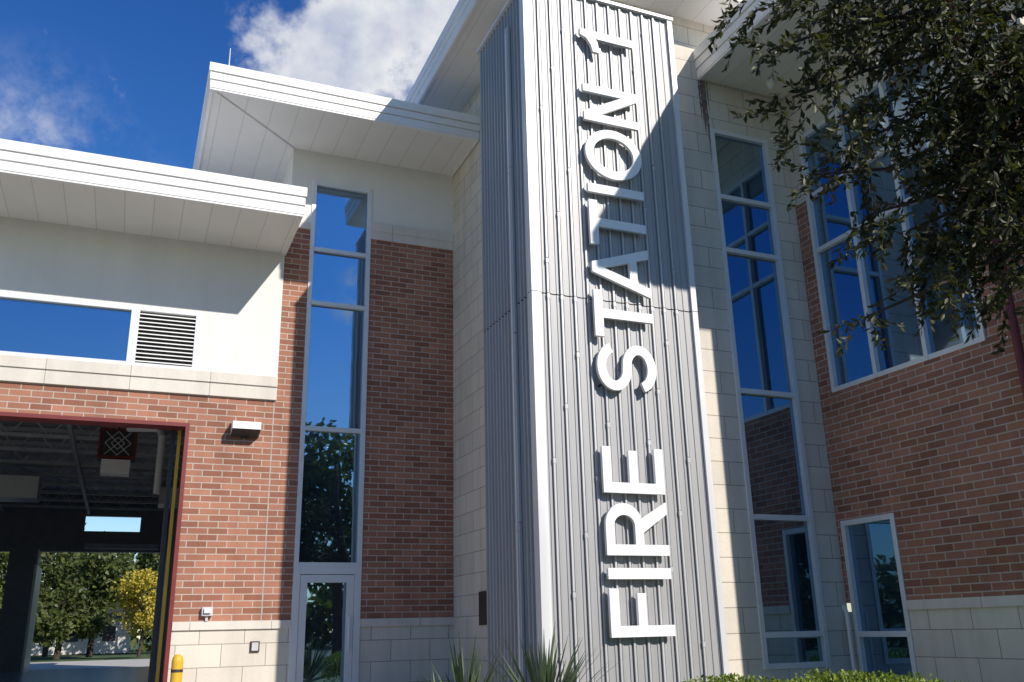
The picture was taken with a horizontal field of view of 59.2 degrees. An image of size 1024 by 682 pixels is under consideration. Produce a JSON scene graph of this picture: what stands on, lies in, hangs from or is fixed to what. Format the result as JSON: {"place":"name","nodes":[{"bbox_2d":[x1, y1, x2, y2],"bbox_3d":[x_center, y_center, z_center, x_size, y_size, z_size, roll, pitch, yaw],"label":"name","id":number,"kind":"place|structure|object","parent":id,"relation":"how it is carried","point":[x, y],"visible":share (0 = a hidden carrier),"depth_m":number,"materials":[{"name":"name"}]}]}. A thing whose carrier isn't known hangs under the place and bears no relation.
{"place":"outdoors","nodes":[
{"label":"outdoors","id":0,"kind":"place"},
{"bbox_2d":[29,659,149,669],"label":"driveway","id":1,"kind":"structure","parent":0,"point":[88,664],"depth_m":41.26,"materials":[{"name":"concrete"}]},
{"bbox_2d":[30,639,151,662],"bbox_3d":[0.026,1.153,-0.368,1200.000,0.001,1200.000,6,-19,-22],"label":"ground","id":2,"kind":"structure","parent":0,"point":[102,656],"depth_m":60.06,"materials":[{"name":"green plant"}]},
{"bbox_2d":[0,552,42,623],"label":"broadleaf tree","id":3,"kind":"object","parent":2,"relation":"on","point":[4,557],"visible":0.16,"depth_m":47.06,"materials":[{"name":"green plant"}]},
{"bbox_2d":[0,552,48,586],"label":"broadleaf tree","id":4,"kind":"object","parent":2,"relation":"on","point":[44,554],"visible":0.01,"depth_m":59.78,"materials":[{"name":"green plant"}]},
{"bbox_2d":[32,583,105,658],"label":"broadleaf tree","id":5,"kind":"object","parent":2,"relation":"on","point":[59,622],"visible":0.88,"depth_m":54.24,"materials":[{"name":"green plant"}]},
{"bbox_2d":[39,522,117,656],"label":"broadleaf tree","id":6,"kind":"object","parent":2,"relation":"on","point":[46,579],"visible":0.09,"depth_m":62.50,"materials":[{"name":"green plant"}]},
{"bbox_2d":[31,603,135,655],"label":"distant house","id":7,"kind":"structure","parent":2,"relation":"on","point":[115,639],"depth_m":69.74,"materials":[{"name":"white"}]},
{"bbox_2d":[45,552,141,656],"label":"broadleaf tree","id":8,"kind":"object","parent":2,"relation":"on","point":[106,570],"visible":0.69,"depth_m":56.81,"materials":[{"name":"green plant"}]},
{"bbox_2d":[110,568,157,657],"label":"yellow tree","id":9,"kind":"object","parent":2,"relation":"on","point":[142,617],"visible":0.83,"depth_m":52.98,"materials":[{"name":"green plant"}]},
{"bbox_2d":[125,553,159,611],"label":"broadleaf tree","id":10,"kind":"object","parent":2,"relation":"on","point":[150,560],"visible":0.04,"depth_m":65.28,"materials":[{"name":"green plant"}]},
{"bbox_2d":[129,560,156,651],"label":"background treeline","id":11,"kind":"object","parent":2,"relation":"on","point":[134,640],"depth_m":78.24,"materials":[{"name":"green plant"}]},
{"bbox_2d":[408,670,447,681],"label":"yucca plant","id":12,"kind":"object","parent":2,"relation":"on","point":[434,680],"visible":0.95,"depth_m":9.29,"materials":[{"name":"green plant"}]},
{"bbox_2d":[0,0,1023,681],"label":"fire station","id":13,"kind":"object","parent":2,"relation":"on","point":[372,314],"visible":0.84,"depth_m":13.85,"materials":[{"name":"stone"}]},
{"bbox_2d":[0,298,131,360],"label":"clerestory window glass","id":14,"kind":"structure","parent":13,"relation":"in","point":[34,327],"depth_m":14.12,"materials":[{"name":"blue glass"}]},
{"bbox_2d":[0,292,136,364],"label":"clerestory window","id":15,"kind":"structure","parent":13,"relation":"in","point":[2,295],"depth_m":14.17,"materials":[{"name":"metal"}]},
{"bbox_2d":[97,427,137,476],"bbox_3d":[-9.016,2.278,20.648,0.800,1.600,0.540,6,-19,-22],"label":"unit heater","id":16,"kind":"object","parent":13,"relation":"on","point":[116,453],"visible":0.88,"depth_m":20.35,"materials":[{"name":"metal"}]},
{"bbox_2d":[201,607,212,621],"bbox_3d":[-4.618,4.138,13.646,0.160,0.210,0.130,6,-19,-22],"label":"utility box","id":17,"kind":"object","parent":13,"relation":"on","point":[206,612],"visible":1,"depth_m":13.62,"materials":[{"name":"white paint"}]},
{"bbox_2d":[230,421,260,438],"bbox_3d":[-4.306,1.421,14.580,0.440,0.260,0.300,6,-19,-22],"label":"wall light","id":18,"kind":"object","parent":13,"relation":"attached to","point":[244,429],"visible":1,"depth_m":14.50,"materials":[{"name":"metal"}]},
{"bbox_2d":[250,641,259,651],"bbox_3d":[-3.941,4.685,13.812,0.140,0.160,0.045,6,-19,-22],"label":"outlet cover","id":19,"kind":"object","parent":13,"relation":"attached to","point":[254,646],"visible":1,"depth_m":13.79,"materials":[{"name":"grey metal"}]},
{"bbox_2d":[295,575,353,681],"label":"entry door leaf","id":20,"kind":"structure","parent":13,"relation":"in","point":[304,579],"depth_m":14.34,"materials":[{"name":"metal"}]},
{"bbox_2d":[294,180,371,566],"bbox_3d":[-3.069,0.403,15.674,1.100,6.870,0.120,6,-19,-22],"label":"stair window","id":21,"kind":"structure","parent":13,"relation":"in","point":[362,430],"depth_m":15.60,"materials":[{"name":"metal"}]},
{"bbox_2d":[299,186,366,562],"bbox_3d":[-3.075,0.407,15.687,0.970,6.740,0.010,6,-19,-22],"label":"stair window glass","id":22,"kind":"structure","parent":13,"relation":"in","point":[330,488],"depth_m":15.58,"materials":[{"name":"blue glass"}]},
{"bbox_2d":[479,591,486,624],"bbox_3d":[-0.439,4.120,13.906,0.036,0.500,0.360,6,-19,-22],"label":"wall plaque","id":23,"kind":"object","parent":13,"relation":"attached to","point":[482,607],"depth_m":13.88,"materials":[{"name":"brown metal"}]},
{"bbox_2d":[578,28,675,637],"bbox_3d":[1.466,-0.486,12.126,0.900,8.490,0.125,6,-19,-22],"label":"fire station sign","id":24,"kind":"object","parent":13,"relation":"attached to","point":[639,547],"visible":1,"depth_m":11.89,"materials":[{"name":"white metal"}]},
{"bbox_2d":[715,135,822,663],"bbox_3d":[3.766,0.549,13.511,1.000,8.070,0.011,6,-19,-22],"label":"lobby window glass","id":25,"kind":"structure","parent":13,"relation":"in","point":[783,547],"depth_m":13.34,"materials":[{"name":"blue glass"}]},
{"bbox_2d":[710,127,831,669],"bbox_3d":[3.772,0.544,13.497,1.130,8.200,0.120,6,-19,-22],"label":"lobby window","id":26,"kind":"structure","parent":13,"relation":"in","point":[793,395],"depth_m":13.33,"materials":[{"name":"metal"}]},
{"bbox_2d":[840,513,917,678],"bbox_3d":[5.040,3.610,12.304,0.120,2.380,1.020,6,-19,-22],"label":"window frame","id":27,"kind":"structure","parent":13,"relation":"in","point":[859,634],"depth_m":12.47,"materials":[{"name":"metal"}]},
{"bbox_2d":[848,520,912,678],"bbox_3d":[5.053,3.611,12.310,0.007,2.250,0.890,6,-19,-22],"label":"wing lower window glass","id":28,"kind":"structure","parent":13,"relation":"in","point":[872,547],"depth_m":12.36,"materials":[{"name":"blue glass"}]},
{"bbox_2d":[798,52,985,392],"bbox_3d":[5.322,-1.669,12.990,0.120,4.320,2.720,6,-19,-22],"label":"wing window","id":29,"kind":"structure","parent":13,"relation":"in","point":[927,355],"depth_m":13.24,"materials":[{"name":"metal"}]},
{"bbox_2d":[805,61,978,385],"bbox_3d":[5.336,-1.667,12.996,0.009,4.200,2.600,6,-19,-22],"label":"wing window glass","id":30,"kind":"structure","parent":13,"relation":"in","point":[842,284],"depth_m":13.06,"materials":[{"name":"blue glass"}]},
{"bbox_2d":[683,666,968,681],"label":"hedge","id":31,"kind":"object","parent":2,"relation":"on","point":[841,676],"visible":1,"depth_m":8.45,"materials":[{"name":"green plant"}]},
{"bbox_2d":[707,0,1023,357],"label":"oak tree","id":32,"kind":"object","parent":2,"relation":"on","point":[975,199],"visible":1,"depth_m":4.98,"materials":[{"name":"green plant"}]},
{"bbox_2d":[0,0,851,638],"label":"sky","id":33,"kind":"structure","parent":0,"point":[127,79],"materials":[{"name":"blue"}]},
{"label":"driveway","id":34,"kind":"structure","parent":0,"visible":0},
{"bbox_2d":[170,654,183,681],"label":"bollard","id":35,"kind":"object","parent":34,"relation":"on","point":[177,667],"visible":1,"depth_m":12.79,"materials":[{"name":"yellow metal"}]},
{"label":"entry path","id":36,"kind":"structure","parent":0,"visible":0},
{"bbox_2d":[424,629,527,681],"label":"yucca plant","id":37,"kind":"object","parent":36,"relation":"on","point":[458,673],"visible":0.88,"depth_m":9.51,"materials":[{"name":"green plant"}]},
{"bbox_2d":[469,621,624,681],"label":"yucca plant","id":38,"kind":"object","parent":36,"relation":"on","point":[546,670],"visible":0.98,"depth_m":9.03,"materials":[{"name":"green plant"}]}
]}

